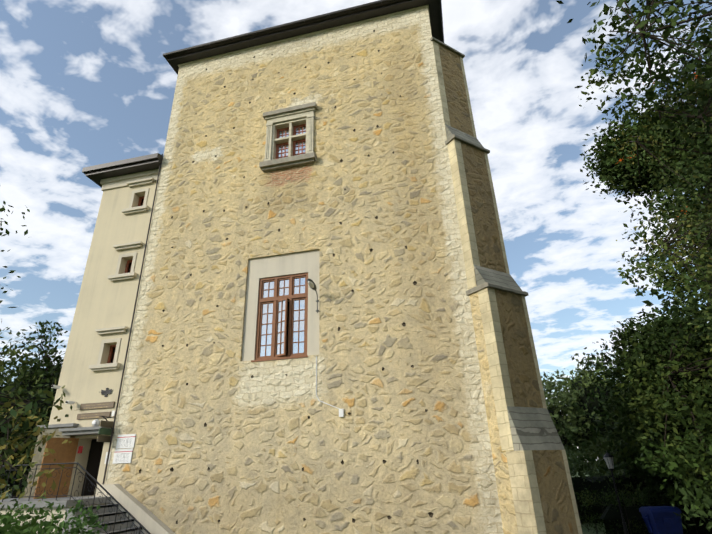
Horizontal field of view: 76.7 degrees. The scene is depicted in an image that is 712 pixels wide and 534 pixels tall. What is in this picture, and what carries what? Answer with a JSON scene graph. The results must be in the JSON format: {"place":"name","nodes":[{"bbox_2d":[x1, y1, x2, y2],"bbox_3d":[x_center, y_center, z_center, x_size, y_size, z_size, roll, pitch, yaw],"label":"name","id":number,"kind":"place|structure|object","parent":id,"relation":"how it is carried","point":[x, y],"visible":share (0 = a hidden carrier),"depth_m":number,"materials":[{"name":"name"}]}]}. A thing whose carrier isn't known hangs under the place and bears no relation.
{"place":"outdoors","nodes":[
{"label":"outdoors","id":0,"kind":"place"},
{"bbox_2d":[23,423,78,497],"bbox_3d":[-9.058,7.178,12.735,1.320,5.150,0.200,-7,-25,12],"label":"door frame","id":1,"kind":"object","parent":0,"point":[38,456],"visible":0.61,"depth_m":13.55,"materials":[{"name":"grey stone"}]},
{"bbox_2d":[0,469,621,533],"bbox_3d":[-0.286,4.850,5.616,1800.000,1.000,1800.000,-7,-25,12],"label":"ground","id":2,"kind":"structure","parent":0,"point":[585,529],"depth_m":19.26,"materials":[{"name":"green plant"}]},
{"bbox_2d":[0,320,67,497],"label":"tree","id":3,"kind":"object","parent":2,"relation":"on","point":[51,372],"visible":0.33,"depth_m":20.27,"materials":[{"name":"green plant"}]},
{"bbox_2d":[0,201,71,503],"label":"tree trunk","id":4,"kind":"object","parent":2,"relation":"on","point":[26,406],"visible":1,"depth_m":4.84,"materials":[{"name":"green plant"}]},
{"bbox_2d":[0,497,107,533],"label":"hedge","id":5,"kind":"object","parent":2,"relation":"on","point":[33,526],"visible":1,"depth_m":3.69,"materials":[{"name":"green plant"}]},
{"bbox_2d":[0,484,175,533],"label":"staircase","id":6,"kind":"structure","parent":2,"relation":"on","point":[146,518],"depth_m":11.43,"materials":[{"name":"stone"}]},
{"bbox_2d":[0,462,150,533],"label":"wrought iron railing","id":7,"kind":"object","parent":6,"relation":"on","point":[115,500],"visible":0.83,"depth_m":10.89,"materials":[{"name":"black"}]},
{"bbox_2d":[49,153,162,496],"bbox_3d":[-7.932,3.121,17.767,3.300,16.600,7.300,-7,-25,12],"label":"annex","id":8,"kind":"object","parent":2,"relation":"on","point":[94,360],"visible":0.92,"depth_m":15.32,"materials":[{"name":"paint"}]},
{"bbox_2d":[33,438,78,498],"bbox_3d":[-8.566,5.740,12.892,0.060,1.570,0.880,-16,-28,28],"label":"door leaf","id":9,"kind":"object","parent":8,"relation":"attached to","point":[66,451],"visible":0.88,"depth_m":12.89,"materials":[{"name":"brown wood"}]},
{"bbox_2d":[51,385,61,388],"bbox_3d":[-9.468,3.798,14.237,0.100,0.090,0.371,-7,-25,12],"label":"security camera","id":10,"kind":"object","parent":8,"relation":"attached to","point":[55,386],"visible":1,"depth_m":14.16,"materials":[{"name":"white paint"}]},
{"bbox_2d":[77,446,82,452],"bbox_3d":[-8.205,5.438,13.383,0.150,0.200,0.010,-7,-25,12],"label":"sign","id":11,"kind":"object","parent":8,"relation":"attached to","point":[80,448],"depth_m":13.38,"materials":[{"name":"red"}]},
{"bbox_2d":[58,426,110,435],"bbox_3d":[-7.998,4.864,13.319,1.480,0.180,0.480,-7,-25,12],"label":"door canopy","id":12,"kind":"object","parent":8,"relation":"attached to","point":[80,431],"visible":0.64,"depth_m":13.17,"materials":[{"name":"metal"}]},
{"bbox_2d":[76,412,110,419],"bbox_3d":[-8.001,4.532,13.714,1.160,0.170,0.040,-7,-25,12],"label":"plaque","id":13,"kind":"object","parent":8,"relation":"attached to","point":[90,415],"visible":0.86,"depth_m":13.70,"materials":[{"name":"brown wood"}]},
{"bbox_2d":[92,419,99,426],"bbox_3d":[-7.875,4.707,13.564,0.240,0.240,0.110,-7,-25,12],"label":"round lamp","id":14,"kind":"object","parent":8,"relation":"attached to","point":[95,422],"visible":0.94,"depth_m":13.53,"materials":[{"name":"white glass"}]},
{"bbox_2d":[80,401,114,409],"bbox_3d":[-7.951,4.265,13.818,1.200,0.180,0.040,-7,-25,12],"label":"plaque","id":15,"kind":"object","parent":8,"relation":"attached to","point":[100,405],"visible":1,"depth_m":13.79,"materials":[{"name":"brown wood"}]},
{"bbox_2d":[101,388,111,396],"bbox_3d":[-7.757,3.882,13.934,0.451,0.260,0.045,-6,-24,8],"label":"eagle emblem","id":16,"kind":"object","parent":8,"relation":"attached to","point":[106,392],"visible":0.92,"depth_m":13.92,"materials":[{"name":"black metal"}]},
{"bbox_2d":[97,416,116,441],"bbox_3d":[-7.180,4.683,13.009,0.024,0.715,0.808,-7,-25,12],"label":"hanging sign bracket","id":17,"kind":"object","parent":8,"relation":"attached to","point":[105,431],"visible":0.85,"depth_m":12.90,"materials":[{"name":"green metal"}]},
{"bbox_2d":[104,452,110,463],"bbox_3d":[-7.171,5.545,13.067,0.260,0.320,0.007,-7,-25,12],"label":"paper notice","id":18,"kind":"object","parent":8,"relation":"attached to","point":[106,458],"visible":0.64,"depth_m":13.07,"materials":[{"name":"white paper"}]},
{"bbox_2d":[102,0,503,533],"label":"tower","id":19,"kind":"structure","parent":2,"relation":"on","point":[259,442],"depth_m":13.25,"materials":[{"name":"stone"}]},
{"bbox_2d":[112,448,132,463],"bbox_3d":[-6.563,5.321,12.659,0.580,0.375,0.023,-7,-25,12],"label":"info board","id":20,"kind":"object","parent":19,"relation":"attached to","point":[122,455],"visible":0.86,"depth_m":12.65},
{"bbox_2d":[116,434,135,448],"bbox_3d":[-6.556,4.965,12.814,0.580,0.370,0.023,-7,-25,12],"label":"info board","id":21,"kind":"object","parent":19,"relation":"attached to","point":[126,441],"visible":0.86,"depth_m":12.80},
{"bbox_2d":[251,273,307,361],"bbox_3d":[-2.160,1.509,13.446,1.710,2.630,0.480,-7,-25,12],"label":"window","id":22,"kind":"structure","parent":19,"relation":"on","point":[282,327],"depth_m":13.36,"materials":[{"name":"brown wood"}]},
{"bbox_2d":[139,30,433,523],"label":"wall holes","id":23,"kind":"object","parent":19,"relation":"attached to","point":[349,413],"visible":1,"depth_m":12.67,"materials":[{"name":"black"}]},
{"bbox_2d":[259,102,316,171],"bbox_3d":[-2.336,-4.536,15.908,2.020,2.520,0.480,-7,-25,12],"label":"window","id":24,"kind":"structure","parent":19,"relation":"attached to","point":[289,143],"depth_m":16.01,"materials":[{"name":"stone"}]},
{"bbox_2d":[307,278,318,312],"bbox_3d":[-1.240,0.828,12.879,0.208,0.849,0.673,-7,-25,12],"label":"wall street lamp","id":25,"kind":"object","parent":19,"relation":"attached to","point":[311,283],"visible":1,"depth_m":12.92,"materials":[{"name":"grey metal"}]},
{"bbox_2d":[316,356,343,416],"bbox_3d":[-0.716,3.176,12.057,0.761,1.640,0.050,-7,-25,12],"label":"electrical conduit","id":26,"kind":"object","parent":19,"relation":"attached to","point":[341,412],"visible":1,"depth_m":11.88,"materials":[{"name":"white paint"}]},
{"bbox_2d":[430,37,582,533],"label":"buttress","id":27,"kind":"structure","parent":2,"relation":"on","point":[535,490],"depth_m":11.29,"materials":[{"name":"stone"}]},
{"bbox_2d":[542,382,601,473],"bbox_3d":[15.010,13.936,36.823,9.316,9.664,8.897,-7,-25,12],"label":"tree","id":28,"kind":"object","parent":2,"relation":"on","point":[560,421],"visible":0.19,"depth_m":35.55,"materials":[{"name":"green plant"}]},
{"bbox_2d":[541,347,630,476],"bbox_3d":[21.133,13.228,38.892,10.800,12.273,11.124,-7,-25,12],"label":"tree","id":29,"kind":"object","parent":2,"relation":"on","point":[582,385],"visible":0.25,"depth_m":37.78,"materials":[{"name":"green plant"}]},
{"bbox_2d":[603,450,628,533],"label":"park lamp post","id":30,"kind":"object","parent":2,"relation":"on","point":[608,459],"visible":1,"depth_m":17.31,"materials":[{"name":"black metal"}]},
{"bbox_2d":[562,435,703,524],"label":"shrubs behind hedge","id":31,"kind":"object","parent":2,"relation":"on","point":[580,485],"visible":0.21,"depth_m":21.13,"materials":[{"name":"green plant"}]},
{"bbox_2d":[556,0,711,164],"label":"tree","id":32,"kind":"object","parent":2,"relation":"on","point":[649,9],"visible":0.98,"depth_m":5.87,"materials":[{"name":"green plant"}]},
{"bbox_2d":[577,481,711,533],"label":"hedge","id":33,"kind":"object","parent":2,"relation":"on","point":[610,517],"visible":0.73,"depth_m":17.18,"materials":[{"name":"green plant"}]},
{"bbox_2d":[578,184,711,509],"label":"tree","id":34,"kind":"object","parent":2,"relation":"on","point":[628,450],"visible":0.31,"depth_m":19.21,"materials":[{"name":"green plant"}]},
{"bbox_2d":[580,42,711,531],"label":"tree","id":35,"kind":"object","parent":2,"relation":"on","point":[668,396],"visible":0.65,"depth_m":12.87,"materials":[{"name":"green plant"}]},
{"bbox_2d":[594,1,711,351],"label":"tree","id":36,"kind":"object","parent":2,"relation":"on","point":[664,245],"visible":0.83,"depth_m":7.12,"materials":[{"name":"green plant"}]},
{"bbox_2d":[603,315,708,429],"bbox_3d":[26.799,10.392,35.224,14.164,14.052,13.215,-7,-25,12],"label":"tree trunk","id":37,"kind":"object","parent":2,"relation":"on","point":[633,381],"visible":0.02,"depth_m":36.45,"materials":[{"name":"green plant"}]},
{"bbox_2d":[639,506,682,533],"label":"trash bin","id":38,"kind":"object","parent":2,"relation":"on","point":[662,520],"visible":0.94,"depth_m":16.05,"materials":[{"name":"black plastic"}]},
{"bbox_2d":[0,0,711,461],"label":"sky","id":39,"kind":"structure","parent":0,"point":[84,83],"materials":[{"name":"blue"}]}
]}

